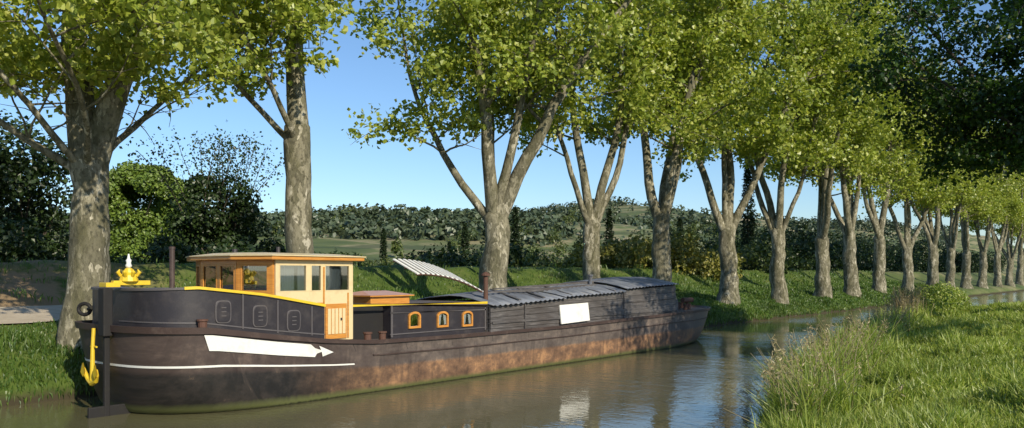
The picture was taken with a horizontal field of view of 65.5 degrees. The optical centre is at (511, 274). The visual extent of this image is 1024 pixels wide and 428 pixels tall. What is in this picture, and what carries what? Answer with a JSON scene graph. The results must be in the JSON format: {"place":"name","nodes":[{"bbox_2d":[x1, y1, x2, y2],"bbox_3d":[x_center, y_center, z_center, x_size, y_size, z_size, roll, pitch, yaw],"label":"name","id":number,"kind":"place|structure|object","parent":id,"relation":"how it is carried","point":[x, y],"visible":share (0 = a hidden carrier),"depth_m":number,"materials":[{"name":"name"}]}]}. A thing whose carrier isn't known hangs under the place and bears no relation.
{"place":"outdoors","nodes":[
{"label":"outdoors","id":0,"kind":"place"},
{"bbox_2d":[217,301,299,329],"bbox_3d":[-5.716,0.935,18.018,0.105,0.720,2.130,0,0,39],"label":"porthole cover","id":1,"kind":"object","parent":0,"point":[257,309],"visible":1,"depth_m":17.96,"materials":[{"name":"black metal"}]},
{"bbox_2d":[0,196,948,252],"bbox_3d":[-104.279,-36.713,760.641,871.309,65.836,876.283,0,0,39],"label":"pine forest hills","id":2,"kind":"structure","parent":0,"point":[422,224],"depth_m":306.49,"materials":[{"name":"green plant"}]},
{"bbox_2d":[0,291,1023,427],"bbox_3d":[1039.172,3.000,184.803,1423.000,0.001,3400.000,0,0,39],"label":"canal water","id":3,"kind":"structure","parent":0,"point":[698,380],"depth_m":19.04,"materials":[{"name":"brown liquid"}]},
{"bbox_2d":[79,306,707,413],"bbox_3d":[-0.204,2.389,28.072,4.800,2.536,27.750,0,0,39],"label":"hull","id":4,"kind":"object","parent":3,"relation":"on","point":[179,391],"visible":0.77,"depth_m":19.14,"materials":[{"name":"paint"}]},
{"bbox_2d":[80,328,98,385],"bbox_3d":[-9.083,1.776,17.216,0.840,1.257,0.158,0,0,39],"label":"anchor","id":5,"kind":"object","parent":4,"relation":"attached to","point":[92,379],"visible":1,"depth_m":17.19,"materials":[{"name":"yellow paint"}]},
{"bbox_2d":[98,288,112,416],"bbox_3d":[-8.643,1.790,16.933,0.260,3.020,0.200,0,0,39],"label":"rudder post","id":6,"kind":"object","parent":4,"relation":"attached to","point":[105,308],"visible":1,"depth_m":16.89,"materials":[{"name":"black metal"}]},
{"bbox_2d":[87,404,130,418],"bbox_3d":[-8.491,3.090,17.119,0.080,0.620,1.200,0,0,39],"label":"rudder blade","id":7,"kind":"object","parent":6,"relation":"attached to","point":[99,411],"visible":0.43,"depth_m":16.88,"materials":[{"name":"black metal"}]},
{"bbox_2d":[99,268,149,286],"bbox_3d":[-8.365,0.055,17.274,0.396,0.410,1.000,0,0,39],"label":"rudder head","id":8,"kind":"object","parent":4,"relation":"attached to","point":[128,280],"visible":0.89,"depth_m":17.17},
{"bbox_2d":[125,254,131,267],"bbox_3d":[-8.333,-0.305,17.313,0.140,0.310,0.140,0,0,39],"label":"finial","id":9,"kind":"object","parent":8,"relation":"on","point":[128,263],"visible":1,"depth_m":17.28,"materials":[{"name":"white paint"}]},
{"bbox_2d":[116,269,141,276],"bbox_3d":[-8.333,-0.042,17.313,0.504,0.166,0.498,0,0,-28],"label":"crown","id":10,"kind":"object","parent":8,"relation":"on","point":[124,272],"visible":0.93,"depth_m":17.15,"materials":[{"name":"yellow paint"}]},
{"bbox_2d":[85,358,354,368],"bbox_3d":[-7.334,2.064,19.329,4.766,0.326,5.022,0,0,39],"label":"white waterline stripe","id":11,"kind":"object","parent":4,"relation":"attached to","point":[161,367],"visible":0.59,"depth_m":17.09,"materials":[{"name":"paint"}]},
{"bbox_2d":[204,335,332,356],"bbox_3d":[-5.356,1.603,17.948,0.090,0.677,3.298,0,0,41],"label":"name board","id":12,"kind":"object","parent":4,"relation":"attached to","point":[226,344],"visible":1,"depth_m":17.66,"materials":[{"name":"white paint"}]},
{"bbox_2d":[371,307,705,339],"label":"deck","id":13,"kind":"structure","parent":4,"relation":"on","point":[692,308],"depth_m":34.71,"materials":[{"name":"paint"}]},
{"bbox_2d":[92,290,324,338],"bbox_3d":[-7.488,0.991,19.140,4.200,1.382,4.099,0,0,39],"label":"quarter cabin","id":14,"kind":"object","parent":13,"relation":"on","point":[172,306],"visible":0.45,"depth_m":17.23,"materials":[{"name":"black paint"}]},
{"bbox_2d":[77,302,92,315],"bbox_3d":[-9.938,0.800,18.646,0.595,0.349,0.206,0,0,30],"label":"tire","id":15,"kind":"object","parent":14,"relation":"attached to","point":[89,308],"visible":1,"depth_m":18.67,"materials":[{"name":"black rubber"}]},
{"bbox_2d":[91,286,323,306],"bbox_3d":[-7.497,0.511,19.129,4.260,0.521,4.129,0,0,39],"label":"cabin coaming","id":16,"kind":"object","parent":14,"relation":"on","point":[120,288],"visible":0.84,"depth_m":17.03,"materials":[{"name":"yellow paint"}]},
{"bbox_2d":[169,247,174,287],"bbox_3d":[-7.182,0.000,16.826,0.130,1.200,0.130,0,0,39],"label":"flag post","id":17,"kind":"object","parent":16,"relation":"on","point":[171,267],"visible":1,"depth_m":16.78,"materials":[{"name":"metal"}]},
{"bbox_2d":[196,260,273,294],"bbox_3d":[-7.059,0.170,19.667,3.444,1.060,0.438,0,0,39],"label":"wheelhouse front","id":18,"kind":"object","parent":16,"relation":"on","point":[238,263],"visible":0.53,"depth_m":18.98,"materials":[{"name":"brown wood"}]},
{"bbox_2d":[196,264,267,291],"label":"window frames","id":19,"kind":"structure","parent":18,"relation":"attached to","point":[233,276],"depth_m":19.05,"materials":[{"name":"brown wood"}]},
{"bbox_2d":[185,286,325,306],"bbox_3d":[-5.700,0.506,18.057,0.237,0.534,3.522,0,0,42],"label":"yellow edge","id":20,"kind":"object","parent":16,"relation":"attached to","point":[245,292],"visible":1,"depth_m":17.81,"materials":[{"name":"paint"}]},
{"bbox_2d":[119,320,324,334],"bbox_3d":[-6.278,1.221,17.821,4.499,0.482,1.240,0,0,-27],"label":"cabin moulding","id":21,"kind":"object","parent":14,"relation":"attached to","point":[216,324],"visible":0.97,"depth_m":17.23,"materials":[{"name":"black metal"}]},
{"bbox_2d":[215,300,300,330],"bbox_3d":[-5.712,0.935,18.015,0.115,0.770,2.180,0,0,39],"label":"porthole frame","id":22,"kind":"object","parent":14,"relation":"attached to","point":[253,315],"visible":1,"depth_m":17.86,"materials":[{"name":"grey metal"}]},
{"bbox_2d":[242,294,312,335],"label":"panel battens","id":23,"kind":"object","parent":14,"relation":"attached to","point":[277,315],"visible":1,"depth_m":18.34,"materials":[{"name":"grey metal"}]},
{"bbox_2d":[245,260,352,338],"bbox_3d":[-6.173,0.645,20.752,3.520,2.010,2.360,0,0,39],"label":"wheelhouse side","id":24,"kind":"object","parent":13,"relation":"on","point":[334,297],"visible":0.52,"depth_m":19.75,"materials":[{"name":"beige paint"}]},
{"bbox_2d":[198,266,347,289],"bbox_3d":[-6.312,0.075,20.582,3.456,0.650,2.736,0,0,39],"label":"wheelhouse glass","id":25,"kind":"object","parent":24,"relation":"attached to","point":[336,277],"visible":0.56,"depth_m":19.98,"materials":[{"name":"clear glass"}]},
{"bbox_2d":[185,252,365,257],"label":"wheelhouse roof","id":26,"kind":"structure","parent":24,"relation":"on","point":[268,254],"depth_m":19.25,"materials":[{"name":"beige paint"}]},
{"bbox_2d":[232,247,279,252],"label":"roof fittings","id":27,"kind":"object","parent":26,"relation":"on","point":[236,250],"visible":0.65,"depth_m":20.25,"materials":[{"name":"grey metal"}]},
{"bbox_2d":[187,256,363,260],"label":"roof fascia","id":28,"kind":"structure","parent":24,"relation":"on","point":[273,258],"depth_m":19.14,"materials":[{"name":"orange wood"}]},
{"bbox_2d":[280,265,304,290],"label":"curtains","id":29,"kind":"object","parent":24,"relation":"attached to","point":[286,277],"visible":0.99,"depth_m":19.21,"materials":[{"name":"fabric"}]},
{"bbox_2d":[242,264,349,291],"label":"side window frames","id":30,"kind":"structure","parent":24,"relation":"attached to","point":[311,277],"depth_m":19.74,"materials":[{"name":"beige paint"}]},
{"bbox_2d":[321,267,348,337],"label":"wheelhouse trim","id":31,"kind":"structure","parent":24,"relation":"attached to","point":[323,302],"depth_m":20.36,"materials":[{"name":"orange wood"}]},
{"bbox_2d":[325,303,346,338],"bbox_3d":[-4.432,1.160,20.067,0.035,0.880,0.660,0,0,39],"label":"door","id":32,"kind":"structure","parent":24,"relation":"attached to","point":[338,335],"depth_m":20.01,"materials":[{"name":"brown wood"}]},
{"bbox_2d":[328,308,345,333],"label":"door boards","id":33,"kind":"object","parent":32,"relation":"attached to","point":[335,321],"depth_m":20.04,"materials":[{"name":"beige wood"}]},
{"bbox_2d":[353,306,382,339],"bbox_3d":[-5.053,1.365,22.284,2.800,0.970,1.350,0,0,39],"label":"companion box","id":34,"kind":"object","parent":13,"relation":"on","point":[367,319],"visible":0.14,"depth_m":21.48,"materials":[{"name":"black metal"}]},
{"bbox_2d":[74,305,710,343],"bbox_3d":[-0.203,1.426,28.073,4.924,0.722,27.885,0,0,39],"label":"rub rail top","id":35,"kind":"object","parent":13,"relation":"on","point":[86,324],"visible":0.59,"depth_m":18.78,"materials":[{"name":"paint"}]},
{"bbox_2d":[353,304,484,338],"bbox_3d":[-3.301,1.345,24.274,3.200,1.009,3.950,0,0,39],"label":"cabin","id":36,"kind":"object","parent":13,"relation":"on","point":[400,322],"visible":0.42,"depth_m":22.95,"materials":[{"name":"black paint"}]},
{"bbox_2d":[353,296,408,303],"bbox_3d":[-4.058,0.760,23.504,1.400,0.280,1.500,0,0,39],"label":"skylight","id":37,"kind":"object","parent":36,"relation":"on","point":[388,300],"visible":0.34,"depth_m":22.90,"materials":[{"name":"brown wood"}]},
{"bbox_2d":[353,290,413,296],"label":"skylight roof","id":38,"kind":"structure","parent":37,"relation":"on","point":[383,293],"depth_m":23.03,"materials":[{"name":"paint"}]},
{"bbox_2d":[410,314,418,325],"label":"cabin windows","id":39,"kind":"structure","parent":36,"relation":"attached to","point":[414,319],"depth_m":22.41,"materials":[{"name":"glass"}]},
{"bbox_2d":[353,300,487,305],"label":"cabin roof","id":40,"kind":"structure","parent":36,"relation":"on","point":[423,301],"depth_m":24.30,"materials":[{"name":"paint"}]},
{"bbox_2d":[353,301,487,306],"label":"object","id":41,"kind":"object","parent":40,"relation":"attached to","point":[406,304],"visible":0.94,"depth_m":22.44,"materials":[{"name":"paint"}]},
{"bbox_2d":[390,306,486,336],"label":"cabin trim","id":42,"kind":"structure","parent":36,"relation":"attached to","point":[391,321],"depth_m":22.86,"materials":[{"name":"black metal"}]},
{"bbox_2d":[408,311,472,328],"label":"porthole arch frames","id":43,"kind":"structure","parent":36,"relation":"attached to","point":[437,318],"depth_m":23.13,"materials":[{"name":"brown wood"}]},
{"bbox_2d":[439,314,470,324],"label":"cabin curtains","id":44,"kind":"object","parent":36,"relation":"in","point":[444,318],"visible":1,"depth_m":23.38,"materials":[{"name":"white fabric"}]},
{"bbox_2d":[196,303,690,339],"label":"bollards","id":45,"kind":"object","parent":13,"relation":"on","point":[203,323],"visible":0.81,"depth_m":20.46,"materials":[{"name":"metal"}]},
{"bbox_2d":[458,299,562,331],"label":"coaming planks","id":46,"kind":"object","parent":13,"relation":"on","point":[548,308],"visible":0.43,"depth_m":26.01,"materials":[{"name":"grey wood"}]},
{"bbox_2d":[491,292,622,324],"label":"coaming planks","id":47,"kind":"object","parent":13,"relation":"on","point":[606,302],"visible":0.38,"depth_m":29.63,"materials":[{"name":"grey wood"}]},
{"bbox_2d":[506,284,625,296],"bbox_3d":[1.683,0.551,30.385,3.800,0.456,4.040,0,0,39],"label":"hatch roof sheet","id":48,"kind":"object","parent":47,"relation":"on","point":[579,291],"visible":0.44,"depth_m":29.42,"materials":[{"name":"grey metal"}]},
{"bbox_2d":[488,280,615,299],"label":"roof battens","id":49,"kind":"object","parent":48,"relation":"attached to","point":[537,288],"visible":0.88,"depth_m":28.43,"materials":[{"name":"grey wood"}]},
{"bbox_2d":[587,275,592,283],"bbox_3d":[3.075,0.190,31.301,0.220,0.420,0.209,0,0,39],"label":"vent pipe","id":50,"kind":"object","parent":48,"relation":"on","point":[589,279],"visible":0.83,"depth_m":31.24,"materials":[{"name":"grey metal"}]},
{"bbox_2d":[455,284,677,331],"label":"hold bulkheads","id":51,"kind":"object","parent":13,"relation":"on","point":[487,316],"visible":0.15,"depth_m":25.52,"materials":[{"name":"brown wood"}]},
{"bbox_2d":[417,289,566,305],"bbox_3d":[-0.801,0.740,27.339,3.800,0.475,3.919,0,0,39],"label":"hatch roof sheet","id":52,"kind":"object","parent":51,"relation":"on","point":[496,299],"visible":0.75,"depth_m":26.36,"materials":[{"name":"grey metal"}]},
{"bbox_2d":[393,259,481,290],"bbox_3d":[-2.123,0.180,26.115,1.100,1.401,3.792,0,0,39],"label":"slatted awning","id":53,"kind":"object","parent":52,"relation":"on","point":[436,269],"visible":0.91,"depth_m":25.32,"materials":[{"name":"white paint"}]},
{"bbox_2d":[393,260,482,292],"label":"awning ribs","id":54,"kind":"object","parent":53,"relation":"attached to","point":[476,289],"visible":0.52,"depth_m":25.39,"materials":[{"name":"metal"}]},
{"bbox_2d":[481,272,489,299],"bbox_3d":[-0.838,0.400,25.395,0.300,1.000,0.300,0,0,39],"label":"stove pipe","id":55,"kind":"object","parent":52,"relation":"on","point":[485,284],"visible":0.9,"depth_m":25.33,"materials":[{"name":"metal"}]},
{"bbox_2d":[559,303,589,323],"bbox_3d":[2.218,1.345,28.161,0.120,0.690,1.750,0,0,39],"label":"white board","id":56,"kind":"object","parent":13,"relation":"on","point":[573,313],"visible":1,"depth_m":28.10,"materials":[{"name":"paint"}]},
{"bbox_2d":[492,293,676,327],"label":"coaming battens","id":57,"kind":"object","parent":13,"relation":"on","point":[660,308],"visible":0.88,"depth_m":30.51,"materials":[{"name":"brown wood"}]},
{"bbox_2d":[552,286,675,317],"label":"coaming planks","id":58,"kind":"object","parent":13,"relation":"on","point":[648,297],"visible":0.42,"depth_m":32.45,"materials":[{"name":"grey wood"}]},
{"bbox_2d":[565,277,678,288],"bbox_3d":[4.306,0.316,33.601,3.810,0.494,4.340,0,0,39],"label":"hatch roof sheet","id":59,"kind":"object","parent":58,"relation":"on","point":[631,282],"visible":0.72,"depth_m":32.59,"materials":[{"name":"grey metal"}]},
{"bbox_2d":[678,297,693,308],"bbox_3d":[7.296,1.250,36.861,1.714,0.700,1.448,0,0,39],"label":"windlass","id":60,"kind":"object","parent":13,"relation":"on","point":[687,300],"visible":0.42,"depth_m":36.55,"materials":[{"name":"metal"}]},
{"bbox_2d":[373,316,707,355],"bbox_3d":[1.576,1.988,30.254,4.827,0.196,22.013,0,0,39],"label":"rub rail","id":61,"kind":"object","parent":4,"relation":"attached to","point":[528,340],"visible":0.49,"depth_m":24.94,"materials":[{"name":"paint"}]},
{"bbox_2d":[0,204,1023,406],"bbox_3d":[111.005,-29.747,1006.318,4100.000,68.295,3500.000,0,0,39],"label":"ground","id":62,"kind":"structure","parent":0,"point":[370,248],"depth_m":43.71,"materials":[{"name":"green plant"}]},
{"bbox_2d":[0,109,49,262],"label":"dark tree","id":63,"kind":"object","parent":62,"relation":"on","point":[5,178],"visible":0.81,"depth_m":40.46,"materials":[{"name":"green plant"}]},
{"bbox_2d":[0,305,62,323],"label":"towpath","id":64,"kind":"structure","parent":62,"relation":"on","point":[23,314],"depth_m":24.54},
{"bbox_2d":[0,120,109,260],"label":"dark tree","id":65,"kind":"object","parent":62,"relation":"on","point":[37,202],"visible":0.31,"depth_m":43.36,"materials":[{"name":"green plant"}]},
{"bbox_2d":[10,240,260,263],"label":"hedge","id":66,"kind":"object","parent":62,"relation":"on","point":[182,252],"visible":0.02,"depth_m":43.98,"materials":[{"name":"green plant"}]},
{"bbox_2d":[69,160,203,262],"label":"tree","id":67,"kind":"object","parent":62,"relation":"on","point":[137,231],"visible":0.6,"depth_m":71.43,"materials":[{"name":"green plant"}]},
{"bbox_2d":[0,0,305,353],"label":"plane tree","id":68,"kind":"object","parent":62,"relation":"on","point":[117,60],"visible":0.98,"depth_m":20.67,"materials":[{"name":"green plant"}]},
{"bbox_2d":[146,234,207,255],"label":"dark tree","id":69,"kind":"object","parent":62,"relation":"on","point":[162,238],"visible":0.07,"depth_m":53.31,"materials":[{"name":"green plant"}]},
{"bbox_2d":[119,126,283,259],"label":"dark tree","id":70,"kind":"object","parent":62,"relation":"on","point":[187,227],"visible":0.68,"depth_m":50.61,"materials":[{"name":"green plant"}]},
{"bbox_2d":[237,230,285,252],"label":"dark tree","id":71,"kind":"object","parent":62,"relation":"on","point":[268,245],"visible":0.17,"depth_m":55.92,"materials":[{"name":"green plant"}]},
{"bbox_2d":[169,0,395,253],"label":"plane tree","id":72,"kind":"object","parent":62,"relation":"on","point":[289,16],"visible":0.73,"depth_m":26.08,"materials":[{"name":"green plant"}]},
{"bbox_2d":[18,206,718,264],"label":"field trees","id":73,"kind":"object","parent":62,"relation":"on","point":[396,246],"visible":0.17,"depth_m":262.95,"materials":[{"name":"green plant"}]},
{"bbox_2d":[379,227,387,264],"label":"cypress tree","id":74,"kind":"object","parent":62,"relation":"on","point":[383,246],"visible":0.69,"depth_m":139.78,"materials":[{"name":"green plant"}]},
{"bbox_2d":[314,238,528,266],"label":"shrubbery","id":75,"kind":"object","parent":62,"relation":"on","point":[460,260],"visible":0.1,"depth_m":79.52,"materials":[{"name":"green plant"}]},
{"bbox_2d":[447,241,451,252],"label":"cypress tree","id":76,"kind":"object","parent":62,"relation":"on","point":[449,244],"visible":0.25,"depth_m":149.79,"materials":[{"name":"green plant"}]},
{"bbox_2d":[460,223,469,259],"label":"cypress tree","id":77,"kind":"object","parent":62,"relation":"on","point":[464,241],"visible":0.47,"depth_m":119.73,"materials":[{"name":"green plant"}]},
{"bbox_2d":[342,0,674,290],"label":"plane tree","id":78,"kind":"object","parent":62,"relation":"on","point":[523,69],"visible":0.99,"depth_m":33.76,"materials":[{"name":"green plant"}]},
{"bbox_2d":[510,205,520,250],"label":"cypress tree","id":79,"kind":"object","parent":62,"relation":"on","point":[516,235],"visible":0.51,"depth_m":109.76,"materials":[{"name":"green plant"}]},
{"bbox_2d":[329,234,815,273],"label":"shrubbery","id":80,"kind":"object","parent":62,"relation":"on","point":[758,256],"visible":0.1,"depth_m":82.29,"materials":[{"name":"green plant"}]},
{"bbox_2d":[465,0,723,279],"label":"plane tree","id":81,"kind":"object","parent":62,"relation":"on","point":[636,93],"visible":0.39,"depth_m":40.26,"materials":[{"name":"green plant"}]},
{"bbox_2d":[604,207,614,245],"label":"cypress tree","id":82,"kind":"object","parent":62,"relation":"on","point":[608,225],"visible":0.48,"depth_m":114.74,"materials":[{"name":"green plant"}]},
{"bbox_2d":[563,227,745,280],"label":"broom shrub","id":83,"kind":"object","parent":62,"relation":"on","point":[636,249],"visible":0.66,"depth_m":67.92,"materials":[{"name":"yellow plant"}]},
{"bbox_2d":[676,217,684,251],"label":"cypress tree","id":84,"kind":"object","parent":62,"relation":"on","point":[679,222],"visible":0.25,"depth_m":119.79,"materials":[{"name":"green plant"}]},
{"bbox_2d":[564,0,811,299],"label":"plane tree","id":85,"kind":"object","parent":62,"relation":"on","point":[702,49],"visible":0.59,"depth_m":45.86,"materials":[{"name":"green plant"}]},
{"bbox_2d":[739,165,755,269],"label":"cypress tree","id":86,"kind":"object","parent":62,"relation":"on","point":[749,216],"visible":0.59,"depth_m":94.71,"materials":[{"name":"green plant"}]},
{"bbox_2d":[647,0,903,305],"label":"plane tree","id":87,"kind":"object","parent":62,"relation":"on","point":[772,141],"visible":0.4,"depth_m":52.69,"materials":[{"name":"green plant"}]},
{"bbox_2d":[679,0,887,304],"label":"plane tree","id":88,"kind":"object","parent":62,"relation":"on","point":[775,223],"visible":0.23,"depth_m":58.49,"materials":[{"name":"green plant"}]},
{"bbox_2d":[748,0,919,297],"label":"plane tree","id":89,"kind":"object","parent":62,"relation":"on","point":[824,175],"visible":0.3,"depth_m":66.41,"materials":[{"name":"green plant"}]},
{"bbox_2d":[748,2,922,297],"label":"plane tree","id":90,"kind":"object","parent":62,"relation":"on","point":[850,199],"visible":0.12,"depth_m":74.02,"materials":[{"name":"green plant"}]},
{"bbox_2d":[723,283,961,427],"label":"reeds","id":91,"kind":"object","parent":62,"relation":"on","point":[826,361],"visible":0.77,"depth_m":14.75,"materials":[{"name":"green plant"}]},
{"bbox_2d":[686,217,1006,272],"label":"hedge row","id":92,"kind":"object","parent":62,"relation":"on","point":[803,247],"visible":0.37,"depth_m":145.78,"materials":[{"name":"green plant"}]},
{"bbox_2d":[809,32,946,292],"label":"plane tree","id":93,"kind":"object","parent":62,"relation":"on","point":[878,272],"visible":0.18,"depth_m":81.74,"materials":[{"name":"green plant"}]},
{"bbox_2d":[742,300,1023,427],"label":"bank grass","id":94,"kind":"structure","parent":62,"relation":"on","point":[987,346],"depth_m":14.10,"materials":[{"name":"green plant"}]},
{"bbox_2d":[861,50,992,291],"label":"plane tree","id":95,"kind":"object","parent":62,"relation":"on","point":[933,198],"visible":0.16,"depth_m":90.07,"materials":[{"name":"green plant"}]},
{"bbox_2d":[837,0,1023,192],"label":"overhanging tree","id":96,"kind":"object","parent":62,"relation":"on","point":[998,100],"visible":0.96,"depth_m":33.95,"materials":[{"name":"green plant"}]},
{"bbox_2d":[883,64,985,288],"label":"plane tree","id":97,"kind":"object","parent":62,"relation":"on","point":[932,237],"visible":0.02,"depth_m":98.88,"materials":[{"name":"green plant"}]},
{"bbox_2d":[913,281,974,312],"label":"bank shrub","id":98,"kind":"object","parent":62,"relation":"on","point":[941,297],"visible":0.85,"depth_m":41.92,"materials":[{"name":"green plant"}]},
{"bbox_2d":[910,117,1009,289],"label":"plane tree","id":99,"kind":"object","parent":62,"relation":"on","point":[951,241],"visible":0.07,"depth_m":107.30,"materials":[{"name":"green plant"}]},
{"bbox_2d":[942,85,1023,288],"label":"plane tree","id":100,"kind":"object","parent":62,"relation":"on","point":[966,276],"visible":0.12,"depth_m":118.12,"materials":[{"name":"green plant"}]},
{"bbox_2d":[943,167,1023,288],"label":"plane tree","id":101,"kind":"object","parent":62,"relation":"on","point":[1016,207],"visible":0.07,"depth_m":128.21,"materials":[{"name":"green plant"}]},
{"bbox_2d":[970,155,1023,287],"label":"plane tree","id":102,"kind":"object","parent":62,"relation":"on","point":[997,281],"visible":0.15,"depth_m":138.97,"materials":[{"name":"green plant"}]},
{"bbox_2d":[979,0,1023,49],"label":"overhanging tree","id":103,"kind":"object","parent":62,"relation":"on","point":[1011,24],"visible":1,"depth_m":22.49,"materials":[{"name":"green plant"}]},
{"bbox_2d":[980,170,1023,286],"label":"plane tree","id":104,"kind":"object","parent":62,"relation":"on","point":[1010,254],"visible":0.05,"depth_m":150.22,"materials":[{"name":"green plant"}]},
{"bbox_2d":[997,189,1023,285],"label":"plane tree","id":105,"kind":"object","parent":62,"relation":"on","point":[1019,280],"visible":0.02,"depth_m":162.13,"materials":[{"name":"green plant"}]},
{"bbox_2d":[0,0,1023,247],"label":"sky","id":106,"kind":"structure","parent":0,"point":[342,172],"materials":[{"name":"blue"}]},
{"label":"wheelhouse floor","id":107,"kind":"structure","parent":0,"visible":0},
{"bbox_2d":[242,266,258,289],"bbox_3d":[-6.615,0.268,20.215,0.743,0.983,0.112,0,0,39],"label":"helm","id":108,"kind":"object","parent":107,"relation":"on","point":[251,281],"visible":0.61,"depth_m":20.20,"materials":[{"name":"brown wood"}]}
]}

